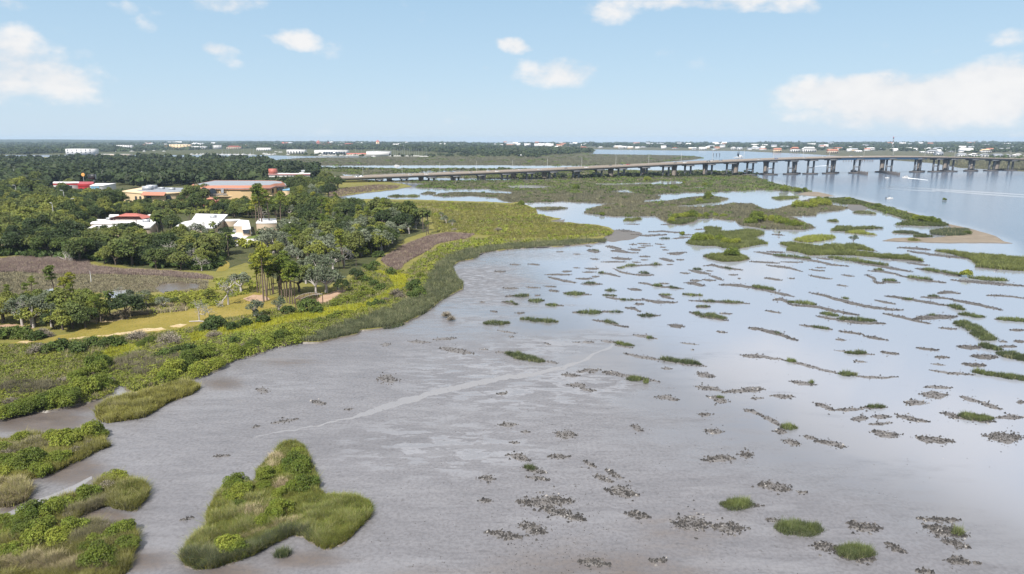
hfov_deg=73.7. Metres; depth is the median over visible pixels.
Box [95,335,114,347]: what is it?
dark shrub
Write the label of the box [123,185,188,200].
school wing
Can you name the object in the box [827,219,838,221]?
grass islet
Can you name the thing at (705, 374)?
oyster bar
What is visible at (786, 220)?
mangrove bush
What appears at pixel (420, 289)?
dark shrub
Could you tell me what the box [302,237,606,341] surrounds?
cordgrass
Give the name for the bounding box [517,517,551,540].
oyster bar
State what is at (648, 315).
grass tussock
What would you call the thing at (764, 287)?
grass tussock
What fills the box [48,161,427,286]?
forest floor
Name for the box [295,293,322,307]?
garden shelter
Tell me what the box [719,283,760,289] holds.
oyster bar
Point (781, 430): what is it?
oyster bar
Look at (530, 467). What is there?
grass tussock
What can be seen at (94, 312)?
light oak
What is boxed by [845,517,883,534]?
oyster bar
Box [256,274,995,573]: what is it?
loose shells
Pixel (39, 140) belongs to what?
hills
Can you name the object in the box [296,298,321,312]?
dark shrub
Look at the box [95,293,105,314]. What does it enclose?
pine tree
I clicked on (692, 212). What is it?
mangrove bush
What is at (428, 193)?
grass islet
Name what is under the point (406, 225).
silver oak
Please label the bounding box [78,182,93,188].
red canopy
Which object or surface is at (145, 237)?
light oak
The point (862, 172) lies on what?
channel fender
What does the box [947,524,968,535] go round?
grass tussock
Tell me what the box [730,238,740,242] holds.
mangrove bush
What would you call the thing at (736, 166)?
road bridge
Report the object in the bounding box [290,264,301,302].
pine tree
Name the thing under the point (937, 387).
oyster bar
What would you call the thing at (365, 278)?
dark shrub
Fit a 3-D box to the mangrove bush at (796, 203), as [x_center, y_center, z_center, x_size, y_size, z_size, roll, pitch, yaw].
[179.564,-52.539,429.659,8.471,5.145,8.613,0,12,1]
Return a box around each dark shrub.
[0,325,22,338]
[0,326,12,336]
[12,325,33,339]
[27,330,47,340]
[38,339,67,353]
[61,338,70,346]
[67,340,87,353]
[83,336,98,347]
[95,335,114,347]
[106,336,126,346]
[151,352,161,356]
[158,347,177,356]
[174,343,197,350]
[199,321,217,331]
[204,314,226,326]
[224,321,240,329]
[227,336,240,343]
[240,317,252,325]
[254,315,269,322]
[280,305,296,313]
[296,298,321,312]
[308,306,322,313]
[358,275,372,281]
[365,264,376,270]
[366,301,376,305]
[369,260,380,265]
[369,279,378,284]
[371,250,385,256]
[372,283,387,290]
[373,298,385,304]
[385,267,396,274]
[404,280,421,289]
[406,291,417,297]
[412,287,426,294]
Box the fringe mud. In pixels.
[479,240,605,254]
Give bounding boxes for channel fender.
[851,169,867,174]
[880,170,899,174]
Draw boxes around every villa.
[772,148,781,151]
[789,147,799,151]
[801,147,815,151]
[826,149,837,152]
[926,150,935,153]
[933,151,943,154]
[955,153,966,156]
[968,153,979,156]
[979,149,991,152]
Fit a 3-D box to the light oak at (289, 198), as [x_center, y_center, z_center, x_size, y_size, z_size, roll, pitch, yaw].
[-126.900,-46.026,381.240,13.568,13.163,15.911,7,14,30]
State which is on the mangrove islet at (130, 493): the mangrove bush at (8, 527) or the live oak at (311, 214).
the mangrove bush at (8, 527)
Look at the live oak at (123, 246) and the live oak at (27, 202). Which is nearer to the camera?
the live oak at (123, 246)
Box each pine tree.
[2,284,10,291]
[20,282,28,291]
[27,275,38,291]
[42,265,57,287]
[53,276,70,297]
[64,272,75,288]
[64,282,73,292]
[88,294,100,323]
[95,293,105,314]
[247,192,264,227]
[248,196,261,220]
[248,253,260,292]
[249,183,264,221]
[249,258,260,292]
[252,267,260,292]
[253,244,271,301]
[253,251,270,300]
[258,186,264,219]
[260,189,274,219]
[264,255,272,295]
[264,269,271,294]
[269,258,280,289]
[270,264,275,294]
[273,254,288,296]
[274,190,288,225]
[276,250,291,296]
[276,263,285,297]
[279,269,288,302]
[281,263,298,303]
[284,260,298,303]
[287,227,299,258]
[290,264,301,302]
[317,197,326,212]
[317,213,327,223]
[324,203,332,214]
[333,208,340,217]
[333,229,346,268]
[335,240,346,263]
[355,204,360,211]
[364,206,370,218]
[378,197,387,205]
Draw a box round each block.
[109,213,149,222]
[116,145,132,147]
[213,145,221,148]
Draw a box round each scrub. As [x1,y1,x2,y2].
[442,191,648,202]
[761,181,801,189]
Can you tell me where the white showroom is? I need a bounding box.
[90,183,115,189]
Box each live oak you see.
[0,197,4,205]
[0,211,14,216]
[0,216,15,224]
[0,232,22,247]
[3,225,19,234]
[5,191,23,198]
[12,193,32,203]
[12,226,49,243]
[18,197,34,208]
[20,230,44,248]
[21,214,54,228]
[26,212,55,222]
[27,171,43,178]
[33,223,56,231]
[34,185,48,188]
[34,228,75,249]
[39,210,64,222]
[39,311,55,328]
[40,188,54,194]
[51,191,70,196]
[51,222,62,227]
[54,302,88,328]
[55,184,70,192]
[58,219,87,237]
[61,213,74,222]
[63,178,75,181]
[63,209,91,220]
[66,193,94,200]
[74,230,87,237]
[74,238,101,251]
[78,201,90,206]
[83,192,98,199]
[84,226,102,233]
[85,231,109,242]
[89,206,106,218]
[97,226,123,236]
[98,190,121,201]
[99,241,107,247]
[101,245,123,264]
[103,233,113,241]
[106,293,146,318]
[107,234,147,264]
[111,223,126,234]
[114,203,122,213]
[121,205,131,212]
[122,221,143,228]
[122,225,145,236]
[135,244,161,263]
[140,248,167,268]
[141,198,152,203]
[149,233,183,248]
[152,247,177,259]
[156,201,169,208]
[160,245,180,254]
[161,213,181,224]
[164,218,179,228]
[165,251,191,269]
[170,199,184,207]
[175,195,186,200]
[176,229,199,236]
[179,186,206,197]
[181,231,193,237]
[183,242,199,256]
[193,183,209,193]
[193,232,219,251]
[208,232,224,248]
[210,202,229,213]
[214,240,236,253]
[216,198,230,202]
[217,227,232,236]
[224,237,237,252]
[226,208,239,217]
[267,205,284,218]
[268,200,289,216]
[276,264,315,291]
[279,228,289,245]
[283,175,307,186]
[283,222,302,235]
[285,212,297,220]
[289,190,297,195]
[291,182,307,186]
[293,203,304,210]
[293,234,317,255]
[296,206,323,217]
[301,210,322,220]
[302,227,316,253]
[304,196,322,207]
[309,176,329,185]
[311,203,320,209]
[316,221,338,229]
[317,171,326,176]
[318,183,338,196]
[323,222,354,230]
[325,216,344,225]
[327,175,345,187]
[332,199,347,206]
[333,279,349,292]
[339,230,367,256]
[348,203,363,212]
[349,225,381,242]
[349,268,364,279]
[363,217,376,227]
[366,197,390,208]
[373,212,392,222]
[377,209,392,222]
[391,213,414,224]
[411,207,431,223]
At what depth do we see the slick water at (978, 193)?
541.92 m
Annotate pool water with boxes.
[109,290,127,297]
[154,281,200,292]
[508,185,546,187]
[595,181,681,184]
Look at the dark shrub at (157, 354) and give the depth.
131.71 m
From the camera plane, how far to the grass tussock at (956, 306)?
173.29 m
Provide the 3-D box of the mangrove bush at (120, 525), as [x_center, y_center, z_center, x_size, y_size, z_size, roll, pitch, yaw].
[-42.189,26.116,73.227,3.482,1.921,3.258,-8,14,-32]
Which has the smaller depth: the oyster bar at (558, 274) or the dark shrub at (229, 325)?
the dark shrub at (229, 325)
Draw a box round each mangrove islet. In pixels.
[0,425,112,480]
[0,465,153,573]
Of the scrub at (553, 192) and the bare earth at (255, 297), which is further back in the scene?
the scrub at (553, 192)
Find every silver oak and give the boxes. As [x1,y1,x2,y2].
[1,295,31,325]
[11,296,48,327]
[32,290,50,313]
[36,303,58,326]
[123,289,134,295]
[126,289,152,299]
[154,296,169,306]
[186,222,205,231]
[225,272,251,290]
[245,299,263,315]
[252,309,262,315]
[253,235,276,246]
[258,226,287,252]
[271,295,285,309]
[275,218,302,228]
[276,236,289,245]
[282,232,292,244]
[282,244,302,259]
[296,256,313,283]
[303,265,323,295]
[306,233,336,259]
[306,252,335,270]
[307,186,320,192]
[312,229,330,255]
[312,265,341,292]
[321,250,344,268]
[324,269,346,289]
[330,244,345,252]
[342,226,355,232]
[347,217,367,226]
[350,229,371,247]
[373,229,395,250]
[385,221,398,242]
[386,207,401,216]
[401,221,410,233]
[440,215,447,222]
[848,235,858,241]
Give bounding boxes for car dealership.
[53,182,78,188]
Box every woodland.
[0,141,258,153]
[0,145,38,153]
[0,152,321,186]
[0,167,46,174]
[4,180,125,191]
[237,140,506,148]
[254,143,593,154]
[303,152,524,155]
[322,166,373,169]
[382,167,512,172]
[503,140,1023,147]
[510,170,758,178]
[513,149,541,157]
[562,145,1023,151]
[931,155,1023,161]
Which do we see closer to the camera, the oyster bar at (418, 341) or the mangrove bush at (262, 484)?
the mangrove bush at (262, 484)
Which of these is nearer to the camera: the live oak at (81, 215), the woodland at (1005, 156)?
the live oak at (81, 215)
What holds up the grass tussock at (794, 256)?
on the tidal water at (896, 486)
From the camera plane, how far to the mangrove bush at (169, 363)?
122.25 m
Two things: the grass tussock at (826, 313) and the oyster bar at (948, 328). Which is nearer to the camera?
the oyster bar at (948, 328)
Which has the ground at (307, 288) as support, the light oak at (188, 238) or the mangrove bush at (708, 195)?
the light oak at (188, 238)
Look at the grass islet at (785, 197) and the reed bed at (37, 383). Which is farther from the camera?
the grass islet at (785, 197)
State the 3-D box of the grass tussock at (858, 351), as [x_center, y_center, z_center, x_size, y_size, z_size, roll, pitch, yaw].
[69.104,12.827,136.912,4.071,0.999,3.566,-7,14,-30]
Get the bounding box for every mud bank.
[605,229,641,241]
[667,220,697,224]
[847,205,867,210]
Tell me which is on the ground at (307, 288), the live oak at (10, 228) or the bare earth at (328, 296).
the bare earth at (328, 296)
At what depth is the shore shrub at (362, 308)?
168.17 m
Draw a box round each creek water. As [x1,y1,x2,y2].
[8,476,91,514]
[113,385,126,396]
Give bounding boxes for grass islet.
[0,471,36,508]
[87,376,201,422]
[388,194,405,197]
[406,194,419,196]
[421,191,436,194]
[535,206,566,210]
[623,217,641,220]
[667,216,697,223]
[686,225,768,248]
[687,198,720,204]
[703,251,749,261]
[772,195,798,199]
[777,240,923,260]
[793,233,835,242]
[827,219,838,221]
[830,225,882,231]
[844,229,874,234]
[853,210,875,213]
[891,228,920,233]
[906,237,919,240]
[913,233,932,237]
[936,248,1023,270]
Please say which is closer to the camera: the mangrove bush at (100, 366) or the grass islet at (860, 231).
the mangrove bush at (100, 366)
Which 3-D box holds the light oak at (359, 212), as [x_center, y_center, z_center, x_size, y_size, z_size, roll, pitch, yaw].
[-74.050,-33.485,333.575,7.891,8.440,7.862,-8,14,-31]
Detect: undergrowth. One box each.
[0,231,611,412]
[0,236,228,269]
[78,201,242,227]
[131,272,261,313]
[235,213,416,254]
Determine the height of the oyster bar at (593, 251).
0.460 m
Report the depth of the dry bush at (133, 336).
143.77 m
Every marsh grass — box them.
[366,200,610,239]
[758,180,809,190]
[930,226,970,235]
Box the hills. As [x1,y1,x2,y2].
[0,139,418,142]
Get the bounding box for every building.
[65,149,98,154]
[89,225,118,235]
[90,217,135,225]
[137,214,157,232]
[169,144,191,149]
[175,214,227,231]
[192,180,286,200]
[223,219,239,226]
[234,220,250,235]
[256,218,276,229]
[268,169,309,176]
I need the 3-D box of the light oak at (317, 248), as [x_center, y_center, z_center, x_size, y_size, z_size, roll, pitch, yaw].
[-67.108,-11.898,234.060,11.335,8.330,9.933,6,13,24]
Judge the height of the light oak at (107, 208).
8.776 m
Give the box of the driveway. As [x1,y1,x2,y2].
[232,232,253,245]
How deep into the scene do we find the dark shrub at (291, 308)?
166.78 m
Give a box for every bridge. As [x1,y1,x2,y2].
[335,156,1002,180]
[341,156,1023,180]
[898,158,1023,170]
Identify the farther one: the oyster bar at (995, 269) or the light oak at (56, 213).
the light oak at (56, 213)
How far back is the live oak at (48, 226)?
263.64 m
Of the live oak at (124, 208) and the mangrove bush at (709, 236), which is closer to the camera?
the mangrove bush at (709, 236)
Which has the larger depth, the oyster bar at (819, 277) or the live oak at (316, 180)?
the live oak at (316, 180)
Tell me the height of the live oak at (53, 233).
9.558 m
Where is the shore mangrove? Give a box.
[329,184,399,195]
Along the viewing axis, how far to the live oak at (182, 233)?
261.89 m
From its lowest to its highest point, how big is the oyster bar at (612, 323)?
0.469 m
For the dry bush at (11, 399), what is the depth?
109.38 m
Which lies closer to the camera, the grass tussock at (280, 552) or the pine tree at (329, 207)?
the grass tussock at (280, 552)
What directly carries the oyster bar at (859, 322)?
on the tidal water at (896, 486)
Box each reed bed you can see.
[0,255,213,279]
[0,377,62,394]
[108,343,173,371]
[128,351,183,374]
[380,231,474,269]
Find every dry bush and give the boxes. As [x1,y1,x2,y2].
[0,447,16,453]
[1,395,19,404]
[25,342,53,354]
[35,327,50,332]
[43,331,55,337]
[56,376,66,383]
[98,479,114,490]
[122,331,144,340]
[154,331,180,343]
[167,337,183,343]
[205,329,221,337]
[387,288,402,294]
[394,292,405,297]
[441,311,450,316]
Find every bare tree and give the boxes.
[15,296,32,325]
[186,248,194,260]
[191,300,210,319]
[193,254,207,270]
[215,274,238,306]
[340,246,353,265]
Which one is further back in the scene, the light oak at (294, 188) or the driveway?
the light oak at (294, 188)
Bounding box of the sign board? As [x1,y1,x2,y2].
[87,174,96,183]
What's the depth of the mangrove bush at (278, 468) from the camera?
87.27 m
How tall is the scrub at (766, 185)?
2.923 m
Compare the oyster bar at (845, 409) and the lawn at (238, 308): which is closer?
the oyster bar at (845, 409)
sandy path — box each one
[69,327,163,338]
[88,318,124,322]
[170,324,185,326]
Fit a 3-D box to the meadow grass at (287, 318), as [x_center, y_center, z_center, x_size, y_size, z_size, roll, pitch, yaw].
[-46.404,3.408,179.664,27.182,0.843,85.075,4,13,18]
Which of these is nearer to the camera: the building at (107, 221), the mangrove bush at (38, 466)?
the mangrove bush at (38, 466)
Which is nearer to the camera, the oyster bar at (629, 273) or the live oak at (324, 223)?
the oyster bar at (629, 273)
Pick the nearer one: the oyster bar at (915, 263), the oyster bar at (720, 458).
the oyster bar at (720, 458)
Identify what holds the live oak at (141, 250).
on the forest floor
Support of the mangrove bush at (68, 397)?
on the ground at (307, 288)
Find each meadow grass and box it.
[90,344,143,356]
[187,269,409,341]
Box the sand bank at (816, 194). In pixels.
[797,192,832,196]
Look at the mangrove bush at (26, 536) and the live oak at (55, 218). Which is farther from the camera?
the live oak at (55, 218)
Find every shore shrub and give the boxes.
[275,338,287,344]
[280,323,293,330]
[284,335,299,341]
[290,329,305,335]
[301,322,313,327]
[313,317,325,322]
[326,313,339,319]
[330,298,345,305]
[333,310,346,313]
[340,296,350,301]
[343,313,352,318]
[352,291,365,297]
[356,306,367,311]
[359,285,369,289]
[364,289,376,294]
[959,269,972,276]
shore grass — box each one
[97,302,188,321]
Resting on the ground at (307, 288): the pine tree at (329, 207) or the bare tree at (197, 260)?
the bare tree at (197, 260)
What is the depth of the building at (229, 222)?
333.62 m
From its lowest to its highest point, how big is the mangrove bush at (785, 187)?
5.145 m
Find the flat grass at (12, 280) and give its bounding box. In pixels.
[0,271,208,293]
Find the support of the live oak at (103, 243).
on the forest floor
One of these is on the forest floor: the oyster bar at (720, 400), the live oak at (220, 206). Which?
the live oak at (220, 206)
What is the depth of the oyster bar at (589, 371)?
126.78 m
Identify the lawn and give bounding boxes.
[12,291,276,343]
[216,260,229,271]
[245,235,259,238]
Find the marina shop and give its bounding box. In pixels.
[287,150,305,153]
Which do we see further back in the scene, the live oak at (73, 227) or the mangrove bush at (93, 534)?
the live oak at (73, 227)
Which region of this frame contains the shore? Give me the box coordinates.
[515,145,1023,171]
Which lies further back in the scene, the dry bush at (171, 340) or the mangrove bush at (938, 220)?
the mangrove bush at (938, 220)
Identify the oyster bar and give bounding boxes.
[179,516,193,521]
[213,454,229,457]
[255,386,270,393]
[271,417,298,424]
[310,398,325,405]
[376,372,401,384]
[408,339,431,343]
[433,336,456,340]
[438,344,473,354]
[477,497,493,502]
[478,475,496,483]
[484,528,523,544]
[496,389,507,395]
[497,421,518,426]
[504,450,531,461]
[515,486,575,519]
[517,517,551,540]
[520,466,547,475]
[525,475,550,480]
[538,502,586,522]
[544,273,570,276]
[547,454,570,459]
[548,276,575,283]
[552,426,577,440]
[566,382,586,387]
[577,366,601,372]
[577,557,611,571]
[578,368,600,373]
[580,387,596,391]
[581,460,596,468]
[587,249,600,252]
[592,473,614,482]
[593,319,628,327]
[601,261,624,262]
[601,272,620,276]
[602,370,624,375]
[602,371,659,381]
[604,480,639,503]
[605,245,621,249]
[605,468,623,478]
[610,249,627,254]
[610,256,632,260]
[615,269,633,274]
[616,229,634,231]
[619,264,661,266]
[623,509,651,523]
[624,352,659,361]
[625,306,640,311]
[627,288,642,290]
[630,233,666,236]
[630,424,642,433]
[632,273,653,275]
[633,333,657,338]
[641,298,677,303]
[648,230,679,232]
[648,556,667,565]
[654,394,679,400]
[658,294,673,298]
[659,286,683,290]
[660,257,673,261]
[663,360,706,366]
[667,251,686,254]
[667,323,683,327]
[669,499,711,538]
[683,282,704,286]
[689,269,710,274]
[689,300,749,303]
[689,311,728,320]
[695,382,721,390]
[696,371,714,377]
[697,372,715,377]
[698,410,713,419]
[700,453,736,463]
[703,424,724,433]
[704,264,742,269]
[705,395,730,404]
[711,517,750,537]
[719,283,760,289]
[721,387,759,393]
[736,447,753,458]
[740,354,759,357]
[740,449,754,460]
[741,386,765,395]
[743,353,783,360]
[744,408,763,415]
[749,260,779,263]
[750,327,798,340]
[751,479,792,494]
[753,287,793,297]
[754,251,774,255]
[761,415,781,425]
[764,277,782,280]
[765,517,779,522]
[766,264,802,271]
[769,394,794,398]
[772,297,790,303]
[772,427,786,433]
[776,255,847,266]
[781,261,800,262]
[781,359,840,374]
[781,438,799,446]
[788,303,859,315]
[789,380,816,385]
[799,324,832,329]
[799,435,817,439]
[808,292,903,310]
[808,540,836,555]
[810,274,832,278]
[812,402,835,414]
[813,439,848,449]
[816,315,839,320]
[832,406,863,412]
[832,549,876,565]
[834,349,874,354]
[836,320,885,324]
[839,329,863,334]
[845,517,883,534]
[851,414,868,421]
[854,374,898,378]
[855,262,912,271]
[859,404,887,411]
[863,335,887,339]
[866,274,884,283]
[867,270,899,274]
[868,420,892,425]
[868,429,903,437]
[870,411,891,418]
[875,300,895,303]
[880,258,923,262]
[880,350,898,356]
[882,280,900,282]
[883,313,931,323]
[884,295,947,305]
[884,541,907,553]
[894,413,930,422]
[897,246,930,249]
[898,275,946,282]
[903,398,927,405]
[907,250,968,258]
[907,262,929,265]
[910,434,955,446]
[912,312,957,320]
[915,268,959,275]
[915,566,935,573]
[916,347,939,350]
[916,515,961,523]
[916,517,970,544]
[918,390,948,400]
[920,294,953,299]
[923,385,952,391]
[929,369,975,375]
[935,355,949,359]
[937,290,959,294]
[938,326,956,329]
[938,408,995,424]
[940,537,971,548]
[942,547,975,568]
[949,298,1000,309]
[950,279,1023,286]
[957,342,981,349]
[959,395,981,403]
[961,362,985,366]
[971,352,997,360]
[975,266,1019,271]
[979,400,1002,409]
[981,427,1023,451]
[987,294,1023,297]
[995,412,1023,419]
[999,344,1016,347]
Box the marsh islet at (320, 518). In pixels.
[171,439,381,570]
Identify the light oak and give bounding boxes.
[0,179,8,184]
[0,206,9,214]
[0,226,5,238]
[0,290,18,297]
[0,296,18,323]
[1,190,20,198]
[2,199,19,209]
[9,176,27,184]
[10,215,25,224]
[11,207,48,219]
[13,293,33,299]
[13,302,48,325]
[17,180,46,188]
[23,193,39,203]
[29,194,56,206]
[29,236,60,249]
[31,289,50,295]
[38,202,56,211]
[43,309,72,329]
[46,287,91,312]
[48,211,63,217]
[51,237,78,247]
[53,195,67,200]
[54,199,67,206]
[54,199,78,211]
[57,209,69,213]
[60,295,89,322]
[61,237,95,259]
[68,188,81,193]
[68,196,83,204]
[68,213,77,221]
[68,307,99,327]
[74,288,96,295]
[77,219,89,227]
[78,188,96,193]
[84,217,97,225]
[86,205,96,215]
[88,299,110,321]
[94,196,112,206]
[94,248,107,263]
[96,203,114,218]
[117,190,129,199]
[132,206,144,213]
[132,232,152,249]
[133,228,145,233]
[139,293,154,303]
[144,203,154,213]
[145,207,163,211]
[168,297,179,302]
[170,224,189,233]
[172,234,196,247]
[176,202,184,209]
[180,295,189,303]
[182,202,196,208]
[187,193,204,209]
[192,247,216,262]
[196,198,208,207]
[202,288,215,298]
[207,200,215,205]
[229,201,239,217]
[237,203,265,217]
[268,194,297,215]
[268,241,284,254]
[289,186,297,192]
[295,191,311,204]
[295,220,309,234]
[302,240,334,262]
[313,181,325,193]
[336,201,351,214]
[350,197,365,204]
[352,247,368,257]
[354,210,368,217]
[364,236,380,253]
[366,206,390,216]
[366,231,391,250]
[375,224,398,247]
[391,200,420,218]
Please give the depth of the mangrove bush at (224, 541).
70.53 m
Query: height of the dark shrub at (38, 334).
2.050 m
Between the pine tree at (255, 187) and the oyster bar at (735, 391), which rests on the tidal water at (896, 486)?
the oyster bar at (735, 391)
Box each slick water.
[880,187,935,191]
[886,186,1023,194]
[932,190,1023,196]
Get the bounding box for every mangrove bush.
[0,404,16,419]
[0,441,12,449]
[0,452,15,464]
[0,465,15,476]
[0,512,10,523]
[0,524,14,536]
[0,540,20,555]
[1,456,30,474]
[1,510,27,528]
[4,398,26,416]
[8,430,30,441]
[8,519,32,537]
[11,545,30,557]
[14,446,47,470]
[14,498,48,520]
[19,524,46,545]
[20,395,41,414]
[28,461,53,478]
[28,515,57,533]
[32,390,55,410]
[36,450,60,463]
[37,499,63,520]
[42,428,56,440]
[43,525,72,546]
[45,387,66,407]
[48,427,80,446]
[48,494,74,508]
[50,449,72,462]
[55,384,76,390]
[57,386,83,407]
[57,516,91,536]
[66,367,87,380]
[66,427,88,440]
[68,375,101,396]
[73,483,102,501]
[75,540,89,552]
[75,546,97,568]
[80,419,104,437]
[83,351,113,366]
[83,539,117,567]
[84,532,107,547]
[85,359,110,376]
[91,372,113,388]
[98,429,109,436]
[98,551,119,569]
[102,468,127,481]
[103,520,135,538]
[114,534,141,550]
[121,518,136,527]
[135,340,146,347]
[142,335,154,342]
[156,367,179,381]
[159,358,185,372]
[176,347,205,362]
[178,357,193,373]
[187,361,209,374]
[194,343,217,360]
[207,356,225,368]
[215,533,242,553]
[220,480,234,488]
[221,486,244,500]
[223,472,249,483]
[226,342,244,356]
[226,538,251,557]
[231,499,245,506]
[232,481,252,492]
[242,343,254,350]
[244,338,260,347]
[253,513,270,524]
[255,465,274,480]
[255,479,271,488]
[258,333,277,344]
[264,502,285,517]
[269,497,294,511]
[270,485,286,498]
[272,464,284,473]
[273,328,289,338]
[280,460,291,474]
[282,450,310,464]
[284,479,298,491]
[288,457,313,475]
[289,473,319,492]
[290,446,304,452]
[517,200,524,205]
[643,176,651,180]
[671,213,680,217]
[678,212,689,216]
[687,209,697,217]
[690,232,707,240]
[700,234,713,239]
[703,191,713,198]
[715,234,725,239]
[720,237,730,243]
[724,247,740,255]
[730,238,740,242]
[743,217,757,222]
[749,210,764,222]
[774,215,784,222]
[779,185,788,190]
[782,218,789,222]
[789,219,799,226]
[791,200,803,206]
[800,201,812,206]
[809,198,821,206]
[817,197,831,205]
[914,215,930,221]
[932,218,941,222]
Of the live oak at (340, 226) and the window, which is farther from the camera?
the window
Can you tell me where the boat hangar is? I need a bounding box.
[314,150,348,154]
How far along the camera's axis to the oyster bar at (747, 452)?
93.58 m
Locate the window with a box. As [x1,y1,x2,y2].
[209,188,216,196]
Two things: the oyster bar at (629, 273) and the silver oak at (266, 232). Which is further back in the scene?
the silver oak at (266, 232)
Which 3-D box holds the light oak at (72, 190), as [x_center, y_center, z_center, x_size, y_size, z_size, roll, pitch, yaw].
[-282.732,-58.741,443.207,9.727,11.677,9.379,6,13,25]
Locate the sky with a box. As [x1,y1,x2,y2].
[0,0,1023,141]
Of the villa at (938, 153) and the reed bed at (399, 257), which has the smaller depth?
the reed bed at (399, 257)
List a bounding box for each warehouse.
[192,146,207,149]
[366,151,390,155]
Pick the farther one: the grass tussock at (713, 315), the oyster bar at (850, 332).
the grass tussock at (713, 315)
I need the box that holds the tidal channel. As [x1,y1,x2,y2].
[254,343,615,437]
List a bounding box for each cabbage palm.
[44,294,56,322]
[101,290,113,315]
[150,214,160,232]
[155,211,164,232]
[176,244,186,267]
[200,243,207,250]
[208,221,216,228]
[223,232,231,255]
[321,226,331,254]
[418,209,425,231]
[423,209,431,233]
[424,220,428,234]
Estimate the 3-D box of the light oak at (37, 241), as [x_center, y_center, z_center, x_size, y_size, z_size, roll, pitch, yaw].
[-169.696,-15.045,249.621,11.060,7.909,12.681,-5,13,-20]
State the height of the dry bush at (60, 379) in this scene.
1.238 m
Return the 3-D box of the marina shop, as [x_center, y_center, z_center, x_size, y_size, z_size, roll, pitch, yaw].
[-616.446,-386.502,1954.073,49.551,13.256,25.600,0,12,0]
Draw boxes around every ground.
[0,146,595,156]
[0,157,614,416]
[277,154,700,165]
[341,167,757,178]
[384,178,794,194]
[432,191,658,203]
[587,196,846,229]
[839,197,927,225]
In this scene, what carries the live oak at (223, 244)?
on the forest floor
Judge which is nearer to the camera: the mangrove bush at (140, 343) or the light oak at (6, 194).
the mangrove bush at (140, 343)
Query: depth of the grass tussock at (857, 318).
162.00 m
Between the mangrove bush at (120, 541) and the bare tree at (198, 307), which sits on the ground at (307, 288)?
the bare tree at (198, 307)
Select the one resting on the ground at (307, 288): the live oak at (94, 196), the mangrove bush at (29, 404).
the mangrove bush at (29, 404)
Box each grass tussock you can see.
[270,543,294,558]
[382,321,404,328]
[483,319,510,325]
[503,350,545,362]
[511,292,528,296]
[520,316,558,322]
[524,462,537,470]
[528,298,544,302]
[545,303,557,306]
[563,290,585,295]
[575,308,602,314]
[603,318,617,323]
[613,340,634,345]
[625,374,642,381]
[638,312,654,316]
[660,354,702,364]
[682,292,702,295]
[692,311,727,318]
[717,298,743,303]
[718,492,754,510]
[752,284,775,289]
[772,252,810,258]
[773,516,825,537]
[779,420,798,429]
[785,357,797,361]
[786,299,816,304]
[811,325,828,329]
[820,311,839,316]
[827,254,888,265]
[833,540,879,560]
[836,314,876,321]
[838,368,857,375]
[844,348,869,353]
[865,403,887,408]
[882,278,896,280]
[907,274,931,279]
[921,266,959,274]
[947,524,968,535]
[948,303,966,309]
[951,318,987,332]
[957,409,995,420]
[958,311,985,317]
[967,329,999,340]
[968,275,1007,280]
[970,366,996,375]
[977,341,1003,350]
[991,371,1023,380]
[996,315,1023,321]
[996,349,1023,360]
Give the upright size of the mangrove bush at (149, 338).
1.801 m
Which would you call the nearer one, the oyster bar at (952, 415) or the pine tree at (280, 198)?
the oyster bar at (952, 415)
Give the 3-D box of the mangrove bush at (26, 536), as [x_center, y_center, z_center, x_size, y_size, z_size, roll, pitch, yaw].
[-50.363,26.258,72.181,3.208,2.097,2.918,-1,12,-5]
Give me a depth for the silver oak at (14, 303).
155.39 m
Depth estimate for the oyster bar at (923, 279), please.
207.59 m
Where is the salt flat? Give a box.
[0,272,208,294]
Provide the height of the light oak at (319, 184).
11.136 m
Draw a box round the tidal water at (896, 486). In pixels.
[0,142,1023,573]
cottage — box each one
[226,146,241,148]
[256,148,271,150]
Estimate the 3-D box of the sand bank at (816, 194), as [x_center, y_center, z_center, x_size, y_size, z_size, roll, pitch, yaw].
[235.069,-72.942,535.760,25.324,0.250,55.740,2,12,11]
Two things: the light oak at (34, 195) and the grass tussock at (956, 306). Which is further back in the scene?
the light oak at (34, 195)
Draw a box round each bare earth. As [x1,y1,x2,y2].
[0,324,31,328]
[243,295,269,300]
[317,290,346,302]
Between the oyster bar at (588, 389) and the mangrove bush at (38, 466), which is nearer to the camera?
the mangrove bush at (38, 466)
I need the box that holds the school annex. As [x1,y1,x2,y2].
[282,188,289,194]
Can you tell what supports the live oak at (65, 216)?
on the forest floor
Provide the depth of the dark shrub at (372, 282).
197.88 m
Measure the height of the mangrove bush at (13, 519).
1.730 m
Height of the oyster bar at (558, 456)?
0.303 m
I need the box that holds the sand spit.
[869,202,1011,243]
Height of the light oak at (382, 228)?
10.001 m
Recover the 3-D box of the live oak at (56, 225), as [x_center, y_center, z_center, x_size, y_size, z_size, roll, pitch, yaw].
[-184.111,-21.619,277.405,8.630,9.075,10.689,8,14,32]
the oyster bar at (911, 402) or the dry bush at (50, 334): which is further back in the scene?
the dry bush at (50, 334)

